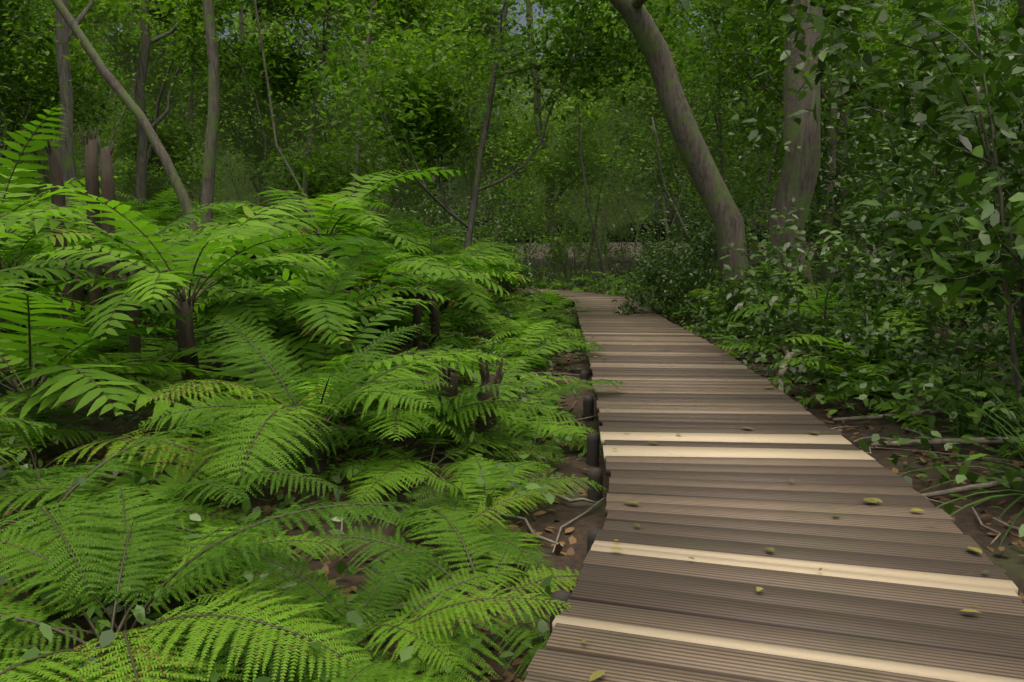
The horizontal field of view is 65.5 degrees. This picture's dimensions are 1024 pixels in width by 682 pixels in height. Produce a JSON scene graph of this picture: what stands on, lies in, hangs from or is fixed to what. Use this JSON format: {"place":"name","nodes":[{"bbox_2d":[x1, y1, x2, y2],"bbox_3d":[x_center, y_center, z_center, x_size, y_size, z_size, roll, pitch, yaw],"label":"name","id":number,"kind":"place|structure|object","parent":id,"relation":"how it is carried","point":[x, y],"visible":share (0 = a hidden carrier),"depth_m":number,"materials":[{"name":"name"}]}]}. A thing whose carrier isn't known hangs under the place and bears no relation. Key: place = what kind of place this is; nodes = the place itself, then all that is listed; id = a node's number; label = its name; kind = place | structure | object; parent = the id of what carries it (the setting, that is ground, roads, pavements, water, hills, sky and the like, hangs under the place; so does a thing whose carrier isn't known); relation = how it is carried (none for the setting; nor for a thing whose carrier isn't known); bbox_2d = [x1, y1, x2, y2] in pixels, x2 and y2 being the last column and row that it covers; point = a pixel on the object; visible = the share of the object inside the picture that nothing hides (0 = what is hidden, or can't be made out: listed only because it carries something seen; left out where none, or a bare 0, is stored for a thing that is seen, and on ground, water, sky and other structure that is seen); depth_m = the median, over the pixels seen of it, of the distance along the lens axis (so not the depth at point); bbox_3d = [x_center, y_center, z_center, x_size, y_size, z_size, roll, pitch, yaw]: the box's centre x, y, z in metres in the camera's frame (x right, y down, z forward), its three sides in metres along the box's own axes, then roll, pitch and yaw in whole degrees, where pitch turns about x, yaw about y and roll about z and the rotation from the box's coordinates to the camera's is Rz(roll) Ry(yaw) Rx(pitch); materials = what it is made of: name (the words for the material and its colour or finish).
{"place":"outdoors","nodes":[
{"label":"outdoors","id":0,"kind":"place"},
{"bbox_2d":[0,242,1023,681],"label":"ground","id":1,"kind":"structure","parent":0,"point":[1008,560],"depth_m":4.72,"materials":[{"name":"soil"}]},
{"bbox_2d":[8,264,24,333],"bbox_3d":[-6.463,-0.404,10.387,0.176,1.258,0.175,3,8,21],"label":"tree fern trunk","id":2,"kind":"object","parent":1,"relation":"on","point":[18,312],"visible":0.11,"depth_m":10.34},
{"bbox_2d":[0,0,56,282],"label":"forest tree","id":3,"kind":"object","parent":1,"relation":"on","point":[19,17],"depth_m":28.58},
{"bbox_2d":[13,375,48,448],"bbox_3d":[-3.198,0.513,5.319,0.186,0.610,0.188,0,8,0],"label":"tree fern trunk","id":4,"kind":"object","parent":1,"relation":"on","point":[34,380],"visible":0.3,"depth_m":5.27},
{"bbox_2d":[0,0,83,198],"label":"forest tree","id":5,"kind":"object","parent":1,"relation":"on","point":[41,183],"depth_m":36.79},
{"bbox_2d":[0,0,106,147],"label":"forest tree","id":6,"kind":"object","parent":1,"relation":"on","point":[24,14],"depth_m":19.51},
{"bbox_2d":[0,0,130,194],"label":"forest tree","id":7,"kind":"object","parent":1,"relation":"on","point":[94,100],"depth_m":23.52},
{"bbox_2d":[73,268,87,336],"bbox_3d":[-6.555,-0.493,12.136,0.167,1.297,0.171,0,8,0],"label":"tree fern trunk","id":8,"kind":"object","parent":1,"relation":"on","point":[80,293],"visible":0.42,"depth_m":12.07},
{"bbox_2d":[56,0,114,301],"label":"grey tree","id":9,"kind":"object","parent":1,"relation":"on","point":[65,33],"depth_m":14.53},
{"bbox_2d":[22,0,190,261],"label":"forest tree","id":10,"kind":"object","parent":1,"relation":"on","point":[76,124],"depth_m":39.25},
{"bbox_2d":[0,0,216,290],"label":"forest tree","id":11,"kind":"object","parent":1,"relation":"on","point":[42,78],"depth_m":18.86,"materials":[{"name":"plant"}]},
{"bbox_2d":[24,0,202,203],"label":"forest tree","id":12,"kind":"object","parent":1,"relation":"on","point":[119,197],"depth_m":40.66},
{"bbox_2d":[73,21,157,202],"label":"forest tree","id":13,"kind":"object","parent":1,"relation":"on","point":[81,163],"depth_m":44.78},
{"bbox_2d":[51,0,205,314],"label":"fork tree","id":14,"kind":"object","parent":1,"relation":"on","point":[132,106],"visible":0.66,"depth_m":12.62,"materials":[{"name":"brown plant"}]},
{"bbox_2d":[121,261,144,384],"bbox_3d":[-3.808,-0.114,8.031,0.156,1.439,0.161,6,10,40],"label":"tree fern trunk","id":15,"kind":"object","parent":1,"relation":"on","point":[134,344],"visible":0.35,"depth_m":8.00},
{"bbox_2d":[69,0,205,205],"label":"forest tree","id":16,"kind":"object","parent":1,"relation":"on","point":[154,183],"depth_m":31.06,"materials":[{"name":"plant"}]},
{"bbox_2d":[98,8,234,218],"bbox_3d":[-16.509,-12.221,37.876,6.457,18.103,6.547,0,8,0],"label":"forest tree","id":17,"kind":"object","parent":1,"relation":"on","point":[129,86],"depth_m":37.59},
{"bbox_2d":[106,0,254,207],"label":"forest tree","id":18,"kind":"object","parent":1,"relation":"on","point":[224,145],"depth_m":36.06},
{"bbox_2d":[174,284,201,424],"bbox_3d":[-2.567,0.165,6.329,0.174,1.233,0.182,0,8,0],"label":"tree fern trunk","id":19,"kind":"object","parent":1,"relation":"on","point":[185,336],"visible":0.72,"depth_m":6.24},
{"bbox_2d":[111,0,268,200],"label":"forest tree","id":20,"kind":"object","parent":1,"relation":"on","point":[166,142],"depth_m":25.24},
{"bbox_2d":[185,273,199,337],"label":"fern trunk","id":21,"kind":"object","parent":1,"relation":"on","point":[196,301],"visible":0.08,"depth_m":10.77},
{"bbox_2d":[135,0,255,279],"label":"forest tree","id":22,"kind":"object","parent":1,"relation":"on","point":[220,25],"depth_m":20.14,"materials":[{"name":"plant"}]},
{"bbox_2d":[200,0,221,333],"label":"fork tree","id":23,"kind":"object","parent":1,"relation":"on","point":[208,181],"visible":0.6,"depth_m":12.56,"materials":[{"name":"brown plant"}]},
{"bbox_2d":[167,131,267,217],"bbox_3d":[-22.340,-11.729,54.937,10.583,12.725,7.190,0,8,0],"label":"shrub","id":24,"kind":"object","parent":1,"relation":"on","point":[232,157],"depth_m":54.88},
{"bbox_2d":[220,306,241,388],"bbox_3d":[-2.637,0.123,7.479,0.169,0.999,0.164,4,9,30],"label":"fern trunk","id":25,"kind":"object","parent":1,"relation":"on","point":[231,363],"visible":0.06,"depth_m":7.42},
{"bbox_2d":[181,52,281,215],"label":"forest tree","id":26,"kind":"object","parent":1,"relation":"on","point":[224,177],"depth_m":53.97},
{"bbox_2d":[197,6,302,218],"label":"forest tree","id":27,"kind":"object","parent":1,"relation":"on","point":[284,182],"depth_m":47.57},
{"bbox_2d":[233,12,293,219],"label":"forest tree","id":28,"kind":"object","parent":1,"relation":"on","point":[251,199],"depth_m":56.27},
{"bbox_2d":[175,0,354,219],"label":"forest tree","id":29,"kind":"object","parent":1,"relation":"on","point":[230,100],"depth_m":30.75,"materials":[{"name":"plant"}]},
{"bbox_2d":[44,126,503,457],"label":"dead fern trunks","id":30,"kind":"object","parent":1,"relation":"on","point":[92,174],"visible":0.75,"depth_m":8.81,"materials":[{"name":"wood"}]},
{"bbox_2d":[228,7,346,184],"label":"forest tree","id":31,"kind":"object","parent":1,"relation":"on","point":[247,26],"depth_m":50.73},
{"bbox_2d":[231,12,356,206],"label":"forest tree","id":32,"kind":"object","parent":1,"relation":"on","point":[293,128],"depth_m":45.27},
{"bbox_2d":[0,293,587,681],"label":"ground cover plants","id":33,"kind":"object","parent":1,"relation":"on","point":[107,637],"visible":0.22,"depth_m":3.62,"materials":[{"name":"green plant"}]},
{"bbox_2d":[215,0,389,226],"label":"forest tree","id":34,"kind":"object","parent":1,"relation":"on","point":[289,74],"depth_m":19.13,"materials":[{"name":"plant"}]},
{"bbox_2d":[0,315,607,681],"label":"fern fronds","id":35,"kind":"object","parent":1,"relation":"on","point":[105,517],"visible":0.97,"depth_m":3.17,"materials":[{"name":"green"}]},
{"bbox_2d":[305,411,330,484],"bbox_3d":[-1.240,0.723,5.035,0.192,0.596,0.187,0,8,0],"label":"tree fern trunk","id":36,"kind":"object","parent":1,"relation":"on","point":[310,462],"visible":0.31,"depth_m":5.00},
{"bbox_2d":[297,0,399,186],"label":"forest tree","id":37,"kind":"object","parent":1,"relation":"on","point":[338,35],"depth_m":35.10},
{"bbox_2d":[327,83,372,210],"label":"forest tree","id":38,"kind":"object","parent":1,"relation":"on","point":[357,123],"visible":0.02,"depth_m":59.21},
{"bbox_2d":[252,0,467,226],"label":"forest tree","id":39,"kind":"object","parent":1,"relation":"on","point":[407,180],"depth_m":31.23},
{"bbox_2d":[362,291,376,375],"bbox_3d":[-1.559,-0.020,8.776,0.188,1.079,0.193,0,8,0],"label":"fern trunk","id":40,"kind":"object","parent":1,"relation":"on","point":[371,326],"visible":0.2,"depth_m":8.73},
{"bbox_2d":[330,56,439,212],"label":"forest tree","id":41,"kind":"object","parent":1,"relation":"on","point":[362,132],"depth_m":47.28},
{"bbox_2d":[412,284,422,353],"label":"fern trunk","id":42,"kind":"object","parent":1,"relation":"on","point":[417,311],"visible":0.42,"depth_m":10.09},
{"bbox_2d":[326,0,512,299],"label":"forest tree","id":43,"kind":"object","parent":1,"relation":"on","point":[414,18],"depth_m":14.92,"materials":[{"name":"plant"}]},
{"bbox_2d":[390,142,484,251],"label":"shrub","id":44,"kind":"object","parent":1,"relation":"on","point":[439,223],"depth_m":23.16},
{"bbox_2d":[439,287,446,327],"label":"fern trunk","id":45,"kind":"object","parent":1,"relation":"on","point":[443,306],"visible":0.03,"depth_m":14.52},
{"bbox_2d":[398,26,496,221],"bbox_3d":[-3.131,-11.242,39.924,5.175,15.746,7.772,-7,10,-41],"label":"forest tree","id":46,"kind":"object","parent":1,"relation":"on","point":[463,184],"depth_m":39.28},
{"bbox_2d":[368,166,534,243],"bbox_3d":[-1.985,-3.470,25.300,5.340,3.976,4.371,0,8,0],"label":"shrub","id":47,"kind":"object","parent":1,"relation":"on","point":[512,228],"depth_m":24.59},
{"bbox_2d":[426,0,545,242],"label":"forest tree","id":48,"kind":"object","parent":1,"relation":"on","point":[498,129],"depth_m":32.94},
{"bbox_2d":[0,0,974,308],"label":"thin trunks","id":49,"kind":"object","parent":1,"relation":"on","point":[432,176],"visible":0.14,"depth_m":22.98,"materials":[{"name":"brown plant"}]},
{"bbox_2d":[439,0,536,236],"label":"forest tree","id":50,"kind":"object","parent":1,"relation":"on","point":[509,44],"depth_m":46.32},
{"bbox_2d":[442,183,540,287],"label":"shrub","id":51,"kind":"object","parent":1,"relation":"on","point":[480,229],"depth_m":23.17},
{"bbox_2d":[259,0,735,330],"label":"forest tree","id":52,"kind":"object","parent":1,"relation":"on","point":[592,46],"depth_m":13.71,"materials":[{"name":"plant"}]},
{"bbox_2d":[480,0,532,243],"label":"forest tree","id":53,"kind":"object","parent":1,"relation":"on","point":[520,80],"depth_m":49.30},
{"bbox_2d":[0,0,1018,290],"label":"thin trunks","id":54,"kind":"object","parent":1,"relation":"on","point":[594,234],"visible":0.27,"depth_m":25.06,"materials":[{"name":"brown plant"}]},
{"bbox_2d":[482,228,539,293],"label":"shrub","id":55,"kind":"object","parent":1,"relation":"on","point":[519,259],"depth_m":21.99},
{"bbox_2d":[0,254,1022,642],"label":"ground cover leaves","id":56,"kind":"object","parent":1,"relation":"on","point":[48,634],"visible":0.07,"depth_m":4.67,"materials":[{"name":"plant"}]},
{"bbox_2d":[362,0,503,247],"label":"forest tree","id":57,"kind":"object","parent":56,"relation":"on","point":[460,17],"depth_m":28.39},
{"bbox_2d":[428,287,439,347],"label":"tree fern trunk","id":58,"kind":"object","parent":56,"relation":"on","point":[435,317],"visible":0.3,"depth_m":11.61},
{"bbox_2d":[0,104,1023,516],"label":"ferns","id":59,"kind":"object","parent":56,"relation":"on","point":[296,284],"visible":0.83,"depth_m":7.03,"materials":[{"name":"green"}]},
{"bbox_2d":[628,207,719,297],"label":"leaf shrub","id":60,"kind":"object","parent":56,"relation":"on","point":[678,232],"depth_m":21.42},
{"bbox_2d":[612,0,750,269],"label":"forest tree","id":61,"kind":"object","parent":56,"relation":"on","point":[660,7],"depth_m":32.54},
{"bbox_2d":[609,0,780,339],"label":"leaning tree","id":62,"kind":"object","parent":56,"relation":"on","point":[725,215],"depth_m":12.08,"materials":[{"name":"wood"}]},
{"bbox_2d":[656,203,815,313],"bbox_3d":[5.071,-1.869,17.659,3.663,2.888,2.321,0,8,0],"label":"leaf shrub","id":63,"kind":"object","parent":56,"relation":"on","point":[696,249],"depth_m":17.98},
{"bbox_2d":[698,207,839,339],"bbox_3d":[3.801,-0.960,11.950,2.176,2.043,1.633,5,9,36],"label":"bank shrub","id":64,"kind":"object","parent":56,"relation":"on","point":[754,282],"depth_m":11.67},
{"bbox_2d":[804,113,938,319],"bbox_3d":[6.596,-2.089,14.194,4.086,3.691,2.711,-7,10,-43],"label":"shrub","id":65,"kind":"object","parent":56,"relation":"on","point":[841,183],"depth_m":13.80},
{"bbox_2d":[810,80,980,299],"bbox_3d":[8.526,-2.983,16.425,5.046,4.813,5.918,0,8,0],"label":"shrub","id":66,"kind":"object","parent":56,"relation":"on","point":[854,237],"depth_m":17.04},
{"bbox_2d":[846,0,1015,283],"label":"forest tree","id":67,"kind":"object","parent":56,"relation":"on","point":[937,174],"depth_m":23.82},
{"bbox_2d":[871,0,1023,251],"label":"forest tree","id":68,"kind":"object","parent":56,"relation":"on","point":[1015,58],"depth_m":29.77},
{"bbox_2d":[921,190,1015,277],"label":"shrub","id":69,"kind":"object","parent":56,"relation":"on","point":[966,216],"depth_m":8.75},
{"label":"big-leaf shrub stems","id":70,"kind":"object","parent":56,"relation":"on","visible":0},
{"bbox_2d":[981,52,1023,124],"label":"leaf shrub","id":71,"kind":"object","parent":70,"relation":"attached to","point":[1005,66],"visible":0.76,"depth_m":5.84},
{"bbox_2d":[0,0,1023,352],"bbox_3d":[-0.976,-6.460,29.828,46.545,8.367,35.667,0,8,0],"label":"understorey foliage","id":72,"kind":"object","parent":1,"relation":"on","point":[570,226],"visible":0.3,"depth_m":25.69,"materials":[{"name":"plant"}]},
{"bbox_2d":[0,296,1023,681],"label":"leaf litter","id":73,"kind":"object","parent":1,"relation":"on","point":[508,676],"visible":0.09,"depth_m":4.72,"materials":[{"name":"plant"}]},
{"bbox_2d":[475,33,563,241],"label":"forest tree","id":74,"kind":"object","parent":1,"relation":"on","point":[539,77],"depth_m":52.68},
{"bbox_2d":[491,292,574,305],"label":"boardwalk bearers","id":75,"kind":"object","parent":1,"relation":"on","point":[536,295],"depth_m":21.69,"materials":[{"name":"brown wood"}]},
{"bbox_2d":[483,287,1023,681],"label":"boardwalk","id":76,"kind":"structure","parent":75,"relation":"on","point":[891,588],"depth_m":3.13,"materials":[{"name":"brown wood"}]},
{"bbox_2d":[581,318,989,681],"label":"fallen leaves","id":77,"kind":"object","parent":76,"relation":"on","point":[595,675],"visible":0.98,"depth_m":3.15,"materials":[{"name":"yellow plant"}]},
{"bbox_2d":[486,0,637,282],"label":"forest tree","id":78,"kind":"object","parent":1,"relation":"on","point":[528,143],"depth_m":27.59,"materials":[{"name":"plant"}]},
{"bbox_2d":[522,127,618,241],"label":"forest tree","id":79,"kind":"object","parent":1,"relation":"on","point":[540,186],"depth_m":59.64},
{"bbox_2d":[550,370,602,634],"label":"boardwalk posts","id":80,"kind":"object","parent":1,"relation":"on","point":[595,475],"visible":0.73,"depth_m":4.59,"materials":[{"name":"brown wood"}]},
{"bbox_2d":[546,52,612,261],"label":"forest tree","id":81,"kind":"object","parent":1,"relation":"on","point":[572,216],"depth_m":55.92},
{"bbox_2d":[515,0,649,263],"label":"forest tree","id":82,"kind":"object","parent":1,"relation":"on","point":[558,129],"depth_m":44.01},
{"bbox_2d":[565,52,635,261],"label":"forest tree","id":83,"kind":"object","parent":1,"relation":"on","point":[610,212],"depth_m":52.77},
{"bbox_2d":[550,0,714,270],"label":"forest tree","id":84,"kind":"object","parent":1,"relation":"on","point":[626,149],"depth_m":38.62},
{"bbox_2d":[604,57,676,262],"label":"forest tree","id":85,"kind":"object","parent":1,"relation":"on","point":[634,207],"depth_m":50.23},
{"bbox_2d":[611,251,722,321],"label":"bank shrub","id":86,"kind":"object","parent":1,"relation":"on","point":[668,292],"depth_m":15.15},
{"bbox_2d":[627,235,713,312],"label":"bank shrub","id":87,"kind":"object","parent":1,"relation":"on","point":[654,259],"depth_m":18.56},
{"bbox_2d":[580,24,782,265],"bbox_3d":[6.861,-10.022,31.162,9.258,15.615,8.303,0,8,0],"label":"forest tree","id":88,"kind":"object","parent":1,"relation":"on","point":[646,94],"depth_m":30.40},
{"bbox_2d":[639,17,771,227],"bbox_3d":[8.973,-12.553,36.111,6.193,19.121,6.911,0,8,0],"label":"forest tree","id":89,"kind":"object","parent":1,"relation":"on","point":[653,135],"depth_m":36.30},
{"bbox_2d":[606,0,830,203],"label":"forest tree","id":90,"kind":"object","parent":1,"relation":"on","point":[668,171],"depth_m":28.02,"materials":[{"name":"plant"}]},
{"bbox_2d":[422,261,1023,536],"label":"undergrowth","id":91,"kind":"object","parent":1,"relation":"on","point":[977,413],"visible":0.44,"depth_m":6.58,"materials":[{"name":"green plant"}]},
{"bbox_2d":[590,0,902,281],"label":"shrub","id":92,"kind":"object","parent":1,"relation":"on","point":[782,148],"depth_m":13.98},
{"bbox_2d":[620,0,934,298],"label":"forest tree","id":93,"kind":"object","parent":1,"relation":"on","point":[884,59],"depth_m":15.82,"materials":[{"name":"plant"}]},
{"bbox_2d":[767,0,822,339],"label":"tree","id":94,"kind":"object","parent":1,"relation":"on","point":[799,173],"visible":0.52,"depth_m":11.70,"materials":[{"name":"brown plant"}]},
{"bbox_2d":[710,165,882,322],"bbox_3d":[5.066,-1.840,14.698,3.111,3.291,3.090,0,8,0],"label":"leaf shrub","id":95,"kind":"object","parent":1,"relation":"on","point":[807,221],"depth_m":14.06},
{"bbox_2d":[728,21,871,185],"bbox_3d":[12.259,-12.405,34.413,9.670,19.040,11.641,0,8,0],"label":"forest tree","id":96,"kind":"object","parent":1,"relation":"on","point":[766,107],"depth_m":34.17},
{"bbox_2d":[689,0,957,229],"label":"forest tree","id":97,"kind":"object","parent":1,"relation":"on","point":[894,40],"depth_m":20.86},
{"bbox_2d":[708,0,949,293],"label":"forest tree","id":98,"kind":"object","parent":1,"relation":"on","point":[771,51],"depth_m":18.43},
{"bbox_2d":[712,198,998,378],"bbox_3d":[3.518,-0.480,8.186,2.737,1.980,2.068,0,8,0],"label":"leaf shrub","id":99,"kind":"object","parent":1,"relation":"on","point":[840,246],"depth_m":8.31,"materials":[{"name":"plant"}]},
{"bbox_2d":[777,346,962,392],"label":"fallen branch","id":100,"kind":"object","parent":1,"relation":"on","point":[788,354],"visible":0.3,"depth_m":8.13,"materials":[{"name":"brown wood"}]},
{"bbox_2d":[726,0,1023,426],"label":"leaf shrub","id":101,"kind":"object","parent":1,"relation":"on","point":[923,227],"depth_m":5.60,"materials":[{"name":"plant"}]},
{"bbox_2d":[774,84,981,267],"bbox_3d":[7.548,-2.958,15.661,3.860,5.229,4.956,0,8,0],"label":"shrub","id":102,"kind":"object","parent":1,"relation":"on","point":[852,185],"depth_m":16.45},
{"bbox_2d":[767,0,1003,274],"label":"forest tree","id":103,"kind":"object","parent":1,"relation":"on","point":[891,119],"depth_m":28.67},
{"bbox_2d":[794,164,1023,354],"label":"shrub","id":104,"kind":"object","parent":1,"relation":"on","point":[888,217],"depth_m":9.83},
{"bbox_2d":[814,0,1023,349],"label":"leaf shrub","id":105,"kind":"object","parent":1,"relation":"on","point":[939,207],"depth_m":9.57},
{"bbox_2d":[824,380,1023,497],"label":"surface roots","id":106,"kind":"object","parent":1,"relation":"on","point":[980,441],"visible":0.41,"depth_m":5.29,"materials":[{"name":"brown wood"}]},
{"bbox_2d":[830,15,1023,278],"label":"shrub","id":107,"kind":"object","parent":1,"relation":"on","point":[834,105],"depth_m":11.13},
{"bbox_2d":[886,1,982,244],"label":"forest tree","id":108,"kind":"object","parent":1,"relation":"on","point":[964,6],"depth_m":33.07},
{"bbox_2d":[899,349,1023,550],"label":"sedge clump","id":109,"kind":"object","parent":1,"relation":"on","point":[1020,474],"visible":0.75,"depth_m":4.29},
{"bbox_2d":[901,0,1023,354],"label":"tree","id":110,"kind":"object","parent":1,"relation":"on","point":[1012,13],"depth_m":10.44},
{"bbox_2d":[904,352,1023,451],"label":"sedge clump","id":111,"kind":"object","parent":1,"relation":"on","point":[961,430],"visible":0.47,"depth_m":5.72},
{"bbox_2d":[933,33,1023,184],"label":"shrub","id":112,"kind":"object","parent":1,"relation":"on","point":[977,159],"depth_m":10.05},
{"bbox_2d":[964,2,1023,191],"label":"forest tree","id":113,"kind":"object","parent":1,"relation":"on","point":[1001,84],"depth_m":37.58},
{"bbox_2d":[0,0,1023,183],"bbox_3d":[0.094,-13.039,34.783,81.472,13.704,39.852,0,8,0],"label":"canopy foliage","id":114,"kind":"object","parent":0,"point":[96,85],"visible":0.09,"depth_m":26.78,"materials":[{"name":"green plant"}]},
{"bbox_2d":[76,0,1022,242],"label":"sky","id":115,"kind":"structure","parent":0,"point":[533,5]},
{"bbox_2d":[681,0,1023,238],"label":"leaf shrub","id":116,"kind":"object","parent":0,"point":[965,139],"depth_m":6.12,"materials":[{"name":"plant"}]},
{"bbox_2d":[939,127,1023,303],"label":"understorey foliage","id":117,"kind":"object","parent":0,"point":[975,234],"visible":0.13,"depth_m":9.43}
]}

